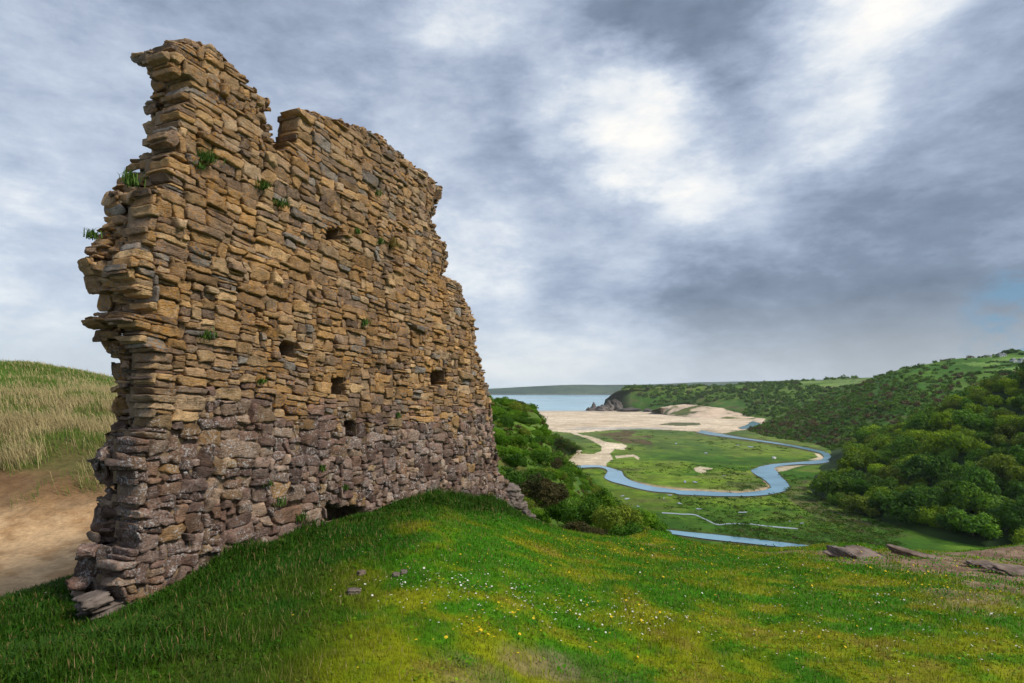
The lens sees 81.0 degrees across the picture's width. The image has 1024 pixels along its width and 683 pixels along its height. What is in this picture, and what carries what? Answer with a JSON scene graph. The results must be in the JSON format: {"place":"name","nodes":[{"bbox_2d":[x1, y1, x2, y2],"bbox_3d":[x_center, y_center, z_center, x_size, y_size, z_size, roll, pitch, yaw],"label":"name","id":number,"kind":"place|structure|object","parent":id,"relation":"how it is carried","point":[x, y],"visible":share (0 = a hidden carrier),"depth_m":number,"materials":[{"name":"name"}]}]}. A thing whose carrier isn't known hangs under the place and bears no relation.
{"place":"outdoors","nodes":[
{"label":"outdoors","id":0,"kind":"place"},
{"bbox_2d":[0,362,117,597],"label":"dune","id":1,"kind":"structure","parent":0,"point":[41,541],"depth_m":16.06,"materials":[{"name":"sand"}]},
{"bbox_2d":[0,358,117,510],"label":"marram grass","id":2,"kind":"structure","parent":1,"relation":"on","point":[21,436],"depth_m":24.41,"materials":[{"name":"plant"}]},
{"bbox_2d":[0,564,262,682],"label":"bank grass","id":3,"kind":"structure","parent":0,"point":[131,623],"depth_m":4.13,"materials":[{"name":"plant"}]},
{"bbox_2d":[0,508,1023,682],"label":"knoll","id":4,"kind":"structure","parent":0,"point":[561,678],"depth_m":5.16,"materials":[{"name":"plant"}]},
{"bbox_2d":[75,592,155,622],"bbox_3d":[-4.042,2.673,6.120,0.385,0.143,0.687,0,4,38],"label":"fallen stone","id":5,"kind":"object","parent":4,"relation":"on","point":[106,608],"visible":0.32,"depth_m":5.93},
{"bbox_2d":[71,588,113,612],"bbox_3d":[-4.137,2.553,5.920,0.276,0.133,0.301,0,4,38],"label":"fallen stone","id":6,"kind":"object","parent":5,"relation":"on","point":[91,600],"visible":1,"depth_m":5.86,"materials":[{"name":"stone"}]},
{"bbox_2d":[65,38,509,602],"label":"ruined wall","id":7,"kind":"structure","parent":4,"relation":"on","point":[207,442],"depth_m":7.61,"materials":[{"name":"stone"}]},
{"bbox_2d":[81,227,104,239],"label":"wall tuft","id":8,"kind":"object","parent":7,"relation":"attached to","point":[91,233],"visible":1,"depth_m":5.95,"materials":[{"name":"green plant"}]},
{"bbox_2d":[117,166,146,187],"bbox_3d":[-3.999,-1.743,6.366,0.336,0.226,0.363,-3,-5,33],"label":"wall tuft","id":9,"kind":"object","parent":7,"relation":"attached to","point":[126,177],"visible":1,"depth_m":6.31,"materials":[{"name":"green plant"}]},
{"bbox_2d":[197,146,224,165],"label":"wall tuft","id":10,"kind":"object","parent":7,"relation":"attached to","point":[206,156],"visible":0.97,"depth_m":6.89,"materials":[{"name":"green plant"}]},
{"bbox_2d":[60,485,550,637],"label":"long grass","id":11,"kind":"structure","parent":4,"relation":"on","point":[243,553],"depth_m":7.30,"materials":[{"name":"plant"}]},
{"bbox_2d":[0,503,1023,682],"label":"grass","id":12,"kind":"structure","parent":4,"relation":"on","point":[539,545],"depth_m":5.68,"materials":[{"name":"plant"}]},
{"bbox_2d":[508,496,521,508],"bbox_3d":[-0.116,3.923,14.583,0.657,0.324,0.505,-9,-20,30],"label":"fallen stone","id":13,"kind":"object","parent":4,"relation":"on","point":[516,504],"visible":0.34,"depth_m":14.40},
{"bbox_2d":[505,482,521,500],"bbox_3d":[-0.102,3.672,14.667,0.700,0.371,0.526,6,7,0],"label":"fallen stone","id":14,"kind":"object","parent":13,"relation":"on","point":[512,490],"visible":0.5,"depth_m":14.46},
{"bbox_2d":[208,524,1021,671],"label":"yellow flowers","id":15,"kind":"object","parent":4,"relation":"on","point":[711,579],"visible":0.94,"depth_m":7.74,"materials":[{"name":"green plant"}]},
{"bbox_2d":[312,540,1019,677],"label":"white flowers","id":16,"kind":"object","parent":4,"relation":"on","point":[655,612],"visible":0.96,"depth_m":5.49,"materials":[{"name":"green plant"}]},
{"bbox_2d":[826,545,858,559],"bbox_3d":[6.618,4.257,12.030,0.222,0.232,0.844,6,-5,-5],"label":"rock slab","id":17,"kind":"object","parent":4,"relation":"on","point":[838,551],"visible":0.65,"depth_m":11.92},
{"bbox_2d":[823,544,888,559],"bbox_3d":[6.978,4.348,12.080,1.195,0.103,0.981,-1,6,-29],"label":"rock slab","id":18,"kind":"object","parent":4,"relation":"on","point":[857,550],"visible":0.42,"depth_m":12.21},
{"bbox_2d":[886,544,944,559],"bbox_3d":[8.094,4.273,11.991,1.099,0.139,0.244,12,8,19],"label":"rock slab","id":19,"kind":"object","parent":4,"relation":"on","point":[898,550],"visible":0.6,"depth_m":11.98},
{"bbox_2d":[963,560,992,568],"bbox_3d":[8.300,3.921,10.535,0.723,0.091,0.385,8,-7,-22],"label":"rock slab","id":20,"kind":"object","parent":4,"relation":"on","point":[974,563],"visible":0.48,"depth_m":10.50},
{"bbox_2d":[981,563,1023,576],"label":"rock slab","id":21,"kind":"object","parent":4,"relation":"on","point":[1008,569],"visible":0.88,"depth_m":9.85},
{"bbox_2d":[0,0,1023,388],"label":"sky","id":22,"kind":"structure","parent":0,"point":[637,192],"materials":[{"name":"grey"}]},
{"bbox_2d":[492,402,606,526],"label":"hillside","id":23,"kind":"structure","parent":0,"point":[577,483],"depth_m":82.23,"materials":[{"name":"plant"}]},
{"bbox_2d":[493,428,510,444],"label":"shrub","id":24,"kind":"object","parent":23,"relation":"on","point":[500,436],"visible":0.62,"depth_m":65.69,"materials":[{"name":"green plant"}]},
{"bbox_2d":[497,414,514,426],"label":"shrub","id":25,"kind":"object","parent":23,"relation":"on","point":[507,420],"visible":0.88,"depth_m":79.15,"materials":[{"name":"green plant"}]},
{"bbox_2d":[503,452,527,466],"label":"shrub","id":26,"kind":"object","parent":23,"relation":"on","point":[516,459],"visible":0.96,"depth_m":59.41,"materials":[{"name":"green plant"}]},
{"bbox_2d":[503,467,531,486],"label":"shrub","id":27,"kind":"object","parent":23,"relation":"on","point":[516,477],"visible":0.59,"depth_m":50.67,"materials":[{"name":"green plant"}]},
{"bbox_2d":[506,446,529,456],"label":"shrub","id":28,"kind":"object","parent":23,"relation":"on","point":[512,450],"visible":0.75,"depth_m":63.22,"materials":[{"name":"green plant"}]},
{"bbox_2d":[509,434,528,446],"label":"shrub","id":29,"kind":"object","parent":23,"relation":"on","point":[520,439],"visible":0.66,"depth_m":67.16,"materials":[{"name":"green plant"}]},
{"bbox_2d":[507,401,530,412],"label":"shrub","id":30,"kind":"object","parent":23,"relation":"on","point":[519,406],"visible":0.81,"depth_m":105.85,"materials":[{"name":"green plant"}]},
{"bbox_2d":[520,468,555,481],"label":"shrub","id":31,"kind":"object","parent":23,"relation":"on","point":[532,471],"visible":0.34,"depth_m":57.18,"materials":[{"name":"green plant"}]},
{"bbox_2d":[531,508,550,521],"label":"shrub","id":32,"kind":"object","parent":23,"relation":"on","point":[538,514],"visible":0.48,"depth_m":46.37,"materials":[{"name":"green plant"}]},
{"bbox_2d":[528,449,555,463],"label":"shrub","id":33,"kind":"object","parent":23,"relation":"on","point":[538,456],"visible":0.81,"depth_m":64.05,"materials":[{"name":"green plant"}]},
{"bbox_2d":[516,472,568,507],"bbox_3d":[1.926,9.180,37.184,3.384,2.056,2.473,0,-4,1],"label":"shrub","id":34,"kind":"object","parent":23,"relation":"on","point":[549,492],"visible":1,"depth_m":37.06,"materials":[{"name":"green plant"}]},
{"bbox_2d":[542,496,581,522],"bbox_3d":[3.614,12.356,44.541,2.478,2.043,3.798,3,-5,-30],"label":"shrub","id":35,"kind":"object","parent":23,"relation":"on","point":[553,511],"visible":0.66,"depth_m":43.77,"materials":[{"name":"green plant"}]},
{"bbox_2d":[558,520,588,531],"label":"shrub","id":36,"kind":"object","parent":23,"relation":"on","point":[576,525],"visible":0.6,"depth_m":30.98,"materials":[{"name":"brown plant"}]},
{"bbox_2d":[493,400,671,534],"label":"undergrowth","id":37,"kind":"object","parent":23,"relation":"on","point":[509,432],"visible":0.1,"depth_m":90.27,"materials":[{"name":"green plant"}]},
{"bbox_2d":[561,495,606,524],"bbox_3d":[5.006,11.740,41.337,3.798,2.043,2.478,2,-5,-25],"label":"shrub","id":38,"kind":"object","parent":23,"relation":"on","point":[585,510],"visible":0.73,"depth_m":40.83,"materials":[{"name":"green plant"}]},
{"bbox_2d":[578,526,607,535],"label":"shrub","id":39,"kind":"object","parent":23,"relation":"on","point":[593,530],"visible":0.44,"depth_m":23.58,"materials":[{"name":"brown plant"}]},
{"bbox_2d":[585,488,616,509],"bbox_3d":[8.394,14.177,54.046,2.827,2.350,3.868,2,-5,-24],"label":"shrub","id":40,"kind":"object","parent":23,"relation":"on","point":[607,497],"visible":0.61,"depth_m":53.31,"materials":[{"name":"green plant"}]},
{"bbox_2d":[591,503,642,533],"bbox_3d":[5.919,10.321,35.256,2.780,1.861,3.774,-4,-6,43],"label":"shrub","id":41,"kind":"object","parent":23,"relation":"on","point":[608,518],"visible":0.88,"depth_m":34.91,"materials":[{"name":"green plant"}]},
{"bbox_2d":[608,521,646,536],"bbox_3d":[5.669,9.408,29.252,2.022,1.354,2.745,-1,-5,18],"label":"shrub","id":42,"kind":"object","parent":23,"relation":"on","point":[629,529],"visible":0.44,"depth_m":29.14,"materials":[{"name":"green plant"}]},
{"bbox_2d":[636,508,669,531],"bbox_3d":[8.432,11.282,37.301,1.866,1.512,2.990,4,-6,-42],"label":"shrub","id":43,"kind":"object","parent":23,"relation":"on","point":[650,519],"visible":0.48,"depth_m":36.87,"materials":[{"name":"green plant"}]},
{"bbox_2d":[491,395,609,410],"bbox_3d":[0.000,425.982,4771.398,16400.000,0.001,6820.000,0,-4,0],"label":"sea","id":44,"kind":"structure","parent":0,"point":[563,402],"depth_m":2777.47,"materials":[{"name":"liquid"}]},
{"bbox_2d":[487,380,820,394],"bbox_3d":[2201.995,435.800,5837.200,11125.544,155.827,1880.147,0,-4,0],"label":"hills","id":45,"kind":"structure","parent":0,"point":[575,390],"depth_m":5070.62,"materials":[{"name":"plant"}]},
{"bbox_2d":[576,430,830,495],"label":"river","id":46,"kind":"structure","parent":0,"point":[772,478],"depth_m":373.29,"materials":[{"name":"liquid"}]},
{"bbox_2d":[652,404,764,419],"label":"sand dunes","id":47,"kind":"structure","parent":0,"point":[695,411],"depth_m":1228.61,"materials":[{"name":"sand"}]},
{"bbox_2d":[662,512,797,528],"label":"stream","id":48,"kind":"structure","parent":0,"point":[726,523],"depth_m":247.25,"materials":[{"name":"liquid"}]},
{"bbox_2d":[668,530,805,546],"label":"river","id":49,"kind":"structure","parent":0,"point":[732,539],"depth_m":223.48,"materials":[{"name":"liquid"}]},
{"bbox_2d":[604,377,872,418],"bbox_3d":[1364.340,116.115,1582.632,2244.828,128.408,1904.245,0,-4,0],"label":"headland","id":50,"kind":"structure","parent":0,"point":[631,398],"depth_m":1518.77,"materials":[{"name":"plant"}]},
{"bbox_2d":[621,374,877,416],"bbox_3d":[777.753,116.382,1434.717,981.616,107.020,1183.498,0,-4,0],"label":"headland scrub","id":51,"kind":"object","parent":50,"relation":"on","point":[760,392],"visible":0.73,"depth_m":1437.31,"materials":[{"name":"green plant"}]},
{"bbox_2d":[539,411,988,550],"bbox_3d":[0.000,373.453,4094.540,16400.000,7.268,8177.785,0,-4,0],"label":"ground","id":52,"kind":"structure","parent":0,"point":[689,448],"depth_m":426.40,"materials":[{"name":"plant"}]},
{"bbox_2d":[569,430,905,547],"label":"marsh rushes","id":53,"kind":"object","parent":52,"relation":"on","point":[840,534],"visible":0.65,"depth_m":258.90,"materials":[{"name":"green plant"}]},
{"bbox_2d":[759,351,1023,448],"bbox_3d":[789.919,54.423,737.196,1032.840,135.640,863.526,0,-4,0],"label":"scrub hill","id":54,"kind":"structure","parent":0,"point":[974,365],"depth_m":731.47,"materials":[{"name":"plant"}]},
{"bbox_2d":[748,349,1021,449],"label":"scrub","id":55,"kind":"object","parent":54,"relation":"on","point":[792,415],"visible":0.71,"depth_m":680.86,"materials":[{"name":"green plant"}]},
{"bbox_2d":[809,378,1023,547],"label":"wooded hill","id":56,"kind":"structure","parent":0,"point":[963,537],"depth_m":249.91,"materials":[{"name":"plant"}]},
{"bbox_2d":[809,469,853,495],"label":"tree","id":57,"kind":"object","parent":56,"relation":"on","point":[831,484],"visible":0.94,"depth_m":295.00,"materials":[{"name":"green plant"}]},
{"bbox_2d":[825,492,842,504],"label":"tree","id":58,"kind":"object","parent":56,"relation":"on","point":[831,499],"visible":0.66,"depth_m":285.48,"materials":[{"name":"green plant"}]},
{"bbox_2d":[834,469,865,488],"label":"tree","id":59,"kind":"object","parent":56,"relation":"on","point":[858,474],"visible":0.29,"depth_m":300.84,"materials":[{"name":"green plant"}]},
{"bbox_2d":[838,492,879,516],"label":"tree","id":60,"kind":"object","parent":56,"relation":"on","point":[853,503],"visible":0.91,"depth_m":264.30,"materials":[{"name":"green plant"}]},
{"bbox_2d":[846,479,871,494],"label":"tree","id":61,"kind":"object","parent":56,"relation":"on","point":[859,487],"visible":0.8,"depth_m":285.45,"materials":[{"name":"green plant"}]},
{"bbox_2d":[837,449,884,470],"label":"tree","id":62,"kind":"object","parent":56,"relation":"on","point":[860,461],"visible":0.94,"depth_m":321.09,"materials":[{"name":"green plant"}]},
{"bbox_2d":[856,429,874,443],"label":"tree","id":63,"kind":"object","parent":56,"relation":"on","point":[861,436],"visible":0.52,"depth_m":421.48,"materials":[{"name":"green plant"}]},
{"bbox_2d":[867,463,885,474],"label":"tree","id":64,"kind":"object","parent":56,"relation":"on","point":[874,468],"visible":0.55,"depth_m":308.06,"materials":[{"name":"green plant"}]},
{"bbox_2d":[865,435,891,450],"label":"tree","id":65,"kind":"object","parent":56,"relation":"on","point":[883,442],"visible":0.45,"depth_m":351.19,"materials":[{"name":"green plant"}]},
{"bbox_2d":[869,451,890,464],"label":"tree","id":66,"kind":"object","parent":56,"relation":"on","point":[886,460],"visible":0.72,"depth_m":317.91,"materials":[{"name":"green plant"}]},
{"bbox_2d":[862,489,901,510],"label":"tree","id":67,"kind":"object","parent":56,"relation":"on","point":[873,500],"visible":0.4,"depth_m":259.15,"materials":[{"name":"green plant"}]},
{"bbox_2d":[866,474,897,491],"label":"tree","id":68,"kind":"object","parent":56,"relation":"on","point":[889,484],"visible":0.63,"depth_m":273.94,"materials":[{"name":"green plant"}]},
{"bbox_2d":[876,463,906,486],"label":"tree","id":69,"kind":"object","parent":56,"relation":"on","point":[883,471],"visible":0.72,"depth_m":282.14,"materials":[{"name":"green plant"}]},
{"bbox_2d":[889,434,924,457],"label":"tree","id":70,"kind":"object","parent":56,"relation":"on","point":[907,446],"visible":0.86,"depth_m":317.03,"materials":[{"name":"green plant"}]},
{"bbox_2d":[879,488,938,525],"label":"tree","id":71,"kind":"object","parent":56,"relation":"on","point":[907,503],"visible":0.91,"depth_m":241.70,"materials":[{"name":"green plant"}]},
{"bbox_2d":[894,451,936,481],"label":"tree","id":72,"kind":"object","parent":56,"relation":"on","point":[915,467],"visible":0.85,"depth_m":280.35,"materials":[{"name":"green plant"}]},
{"bbox_2d":[903,412,932,430],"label":"tree","id":73,"kind":"object","parent":56,"relation":"on","point":[917,423],"visible":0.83,"depth_m":359.32,"materials":[{"name":"green plant"}]},
{"bbox_2d":[905,429,933,442],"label":"tree","id":74,"kind":"object","parent":56,"relation":"on","point":[919,434],"visible":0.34,"depth_m":334.75,"materials":[{"name":"green plant"}]},
{"bbox_2d":[908,506,943,527],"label":"tree","id":75,"kind":"object","parent":56,"relation":"on","point":[928,516],"visible":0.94,"depth_m":234.26,"materials":[{"name":"green plant"}]},
{"bbox_2d":[916,406,938,418],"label":"tree","id":76,"kind":"object","parent":56,"relation":"on","point":[927,413],"visible":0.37,"depth_m":363.48,"materials":[{"name":"green plant"}]},
{"bbox_2d":[924,486,951,508],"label":"tree","id":77,"kind":"object","parent":56,"relation":"on","point":[942,498],"visible":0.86,"depth_m":243.04,"materials":[{"name":"green plant"}]},
{"bbox_2d":[927,410,955,428],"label":"tree","id":78,"kind":"object","parent":56,"relation":"on","point":[943,420],"visible":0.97,"depth_m":338.21,"materials":[{"name":"green plant"}]},
{"bbox_2d":[924,455,962,479],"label":"tree","id":79,"kind":"object","parent":56,"relation":"on","point":[937,466],"visible":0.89,"depth_m":270.39,"materials":[{"name":"green plant"}]},
{"bbox_2d":[920,429,973,452],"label":"tree","id":80,"kind":"object","parent":56,"relation":"on","point":[941,441],"visible":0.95,"depth_m":300.69,"materials":[{"name":"green plant"}]},
{"bbox_2d":[936,479,966,494],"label":"tree","id":81,"kind":"object","parent":56,"relation":"on","point":[946,484],"visible":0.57,"depth_m":254.12,"materials":[{"name":"green plant"}]},
{"bbox_2d":[935,506,969,531],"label":"tree","id":82,"kind":"object","parent":56,"relation":"on","point":[941,519],"visible":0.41,"depth_m":225.68,"materials":[{"name":"green plant"}]},
{"bbox_2d":[943,397,961,409],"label":"tree","id":83,"kind":"object","parent":56,"relation":"on","point":[953,404],"visible":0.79,"depth_m":366.69,"materials":[{"name":"green plant"}]},
{"bbox_2d":[950,461,973,476],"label":"tree","id":84,"kind":"object","parent":56,"relation":"on","point":[959,468],"visible":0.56,"depth_m":269.23,"materials":[{"name":"green plant"}]},
{"bbox_2d":[950,409,991,429],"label":"tree","id":85,"kind":"object","parent":56,"relation":"on","point":[963,414],"visible":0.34,"depth_m":321.05,"materials":[{"name":"green plant"}]},
{"bbox_2d":[962,448,983,462],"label":"tree","id":86,"kind":"object","parent":56,"relation":"on","point":[973,455],"visible":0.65,"depth_m":274.97,"materials":[{"name":"green plant"}]},
{"bbox_2d":[944,509,1002,538],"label":"tree","id":87,"kind":"object","parent":56,"relation":"on","point":[983,525],"visible":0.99,"depth_m":215.01,"materials":[{"name":"green plant"}]},
{"bbox_2d":[962,402,984,415],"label":"tree","id":88,"kind":"object","parent":56,"relation":"on","point":[977,409],"visible":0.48,"depth_m":331.55,"materials":[{"name":"green plant"}]},
{"bbox_2d":[951,463,1001,495],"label":"tree","id":89,"kind":"object","parent":56,"relation":"on","point":[981,479],"visible":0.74,"depth_m":239.69,"materials":[{"name":"green plant"}]},
{"bbox_2d":[960,437,992,452],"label":"tree","id":90,"kind":"object","parent":56,"relation":"on","point":[975,444],"visible":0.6,"depth_m":283.38,"materials":[{"name":"green plant"}]},
{"bbox_2d":[948,480,1005,512],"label":"tree","id":91,"kind":"object","parent":56,"relation":"on","point":[967,500],"visible":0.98,"depth_m":232.46,"materials":[{"name":"green plant"}]},
{"bbox_2d":[970,390,992,402],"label":"tree","id":92,"kind":"object","parent":56,"relation":"on","point":[979,395],"visible":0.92,"depth_m":347.05,"materials":[{"name":"green plant"}]},
{"bbox_2d":[968,413,998,432],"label":"tree","id":93,"kind":"object","parent":56,"relation":"on","point":[978,423],"visible":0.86,"depth_m":307.16,"materials":[{"name":"green plant"}]},
{"bbox_2d":[959,469,1007,489],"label":"tree","id":94,"kind":"object","parent":56,"relation":"on","point":[998,480],"visible":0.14,"depth_m":246.62,"materials":[{"name":"green plant"}]},
{"bbox_2d":[973,430,993,441],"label":"tree","id":95,"kind":"object","parent":56,"relation":"on","point":[984,436],"visible":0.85,"depth_m":296.12,"materials":[{"name":"green plant"}]},
{"bbox_2d":[978,374,1004,390],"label":"tree","id":96,"kind":"object","parent":56,"relation":"on","point":[988,382],"visible":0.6,"depth_m":351.89,"materials":[{"name":"green plant"}]},
{"bbox_2d":[982,394,1005,405],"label":"tree","id":97,"kind":"object","parent":56,"relation":"on","point":[992,400],"visible":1,"depth_m":331.86,"materials":[{"name":"green plant"}]},
{"bbox_2d":[968,453,1023,480],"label":"tree","id":98,"kind":"object","parent":56,"relation":"on","point":[1005,467],"visible":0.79,"depth_m":249.00,"materials":[{"name":"green plant"}]},
{"bbox_2d":[978,445,1017,460],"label":"tree","id":99,"kind":"object","parent":56,"relation":"on","point":[996,450],"visible":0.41,"depth_m":267.71,"materials":[{"name":"green plant"}]},
{"bbox_2d":[990,434,1011,447],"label":"tree","id":100,"kind":"object","parent":56,"relation":"on","point":[997,440],"visible":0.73,"depth_m":281.91,"materials":[{"name":"green plant"}]},
{"bbox_2d":[986,408,1017,421],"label":"tree","id":101,"kind":"object","parent":56,"relation":"on","point":[994,413],"visible":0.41,"depth_m":307.56,"materials":[{"name":"green plant"}]},
{"bbox_2d":[985,496,1023,532],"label":"tree","id":102,"kind":"object","parent":56,"relation":"on","point":[1009,517],"visible":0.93,"depth_m":215.05,"materials":[{"name":"green plant"}]},
{"bbox_2d":[991,377,1020,391],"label":"tree","id":103,"kind":"object","parent":56,"relation":"on","point":[1004,384],"visible":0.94,"depth_m":341.68,"materials":[{"name":"green plant"}]},
{"bbox_2d":[992,414,1023,429],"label":"tree","id":104,"kind":"object","parent":56,"relation":"on","point":[1001,419],"visible":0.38,"depth_m":294.84,"materials":[{"name":"green plant"}]},
{"bbox_2d":[993,418,1023,438],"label":"tree","id":105,"kind":"object","parent":56,"relation":"on","point":[1010,430],"visible":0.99,"depth_m":286.14,"materials":[{"name":"green plant"}]},
{"bbox_2d":[1002,481,1023,499],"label":"tree","id":106,"kind":"object","parent":56,"relation":"on","point":[1016,489],"visible":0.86,"depth_m":233.21,"materials":[{"name":"green plant"}]},
{"bbox_2d":[1008,442,1023,464],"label":"tree","id":107,"kind":"object","parent":56,"relation":"on","point":[1017,451],"visible":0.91,"depth_m":255.28,"materials":[{"name":"green plant"}]},
{"bbox_2d":[1008,527,1023,543],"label":"tree","id":108,"kind":"object","parent":56,"relation":"on","point":[1018,535],"visible":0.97,"depth_m":206.24,"materials":[{"name":"green plant"}]},
{"bbox_2d":[1009,394,1023,407],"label":"tree","id":109,"kind":"object","parent":56,"relation":"on","point":[1016,400],"visible":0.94,"depth_m":310.21,"materials":[{"name":"green plant"}]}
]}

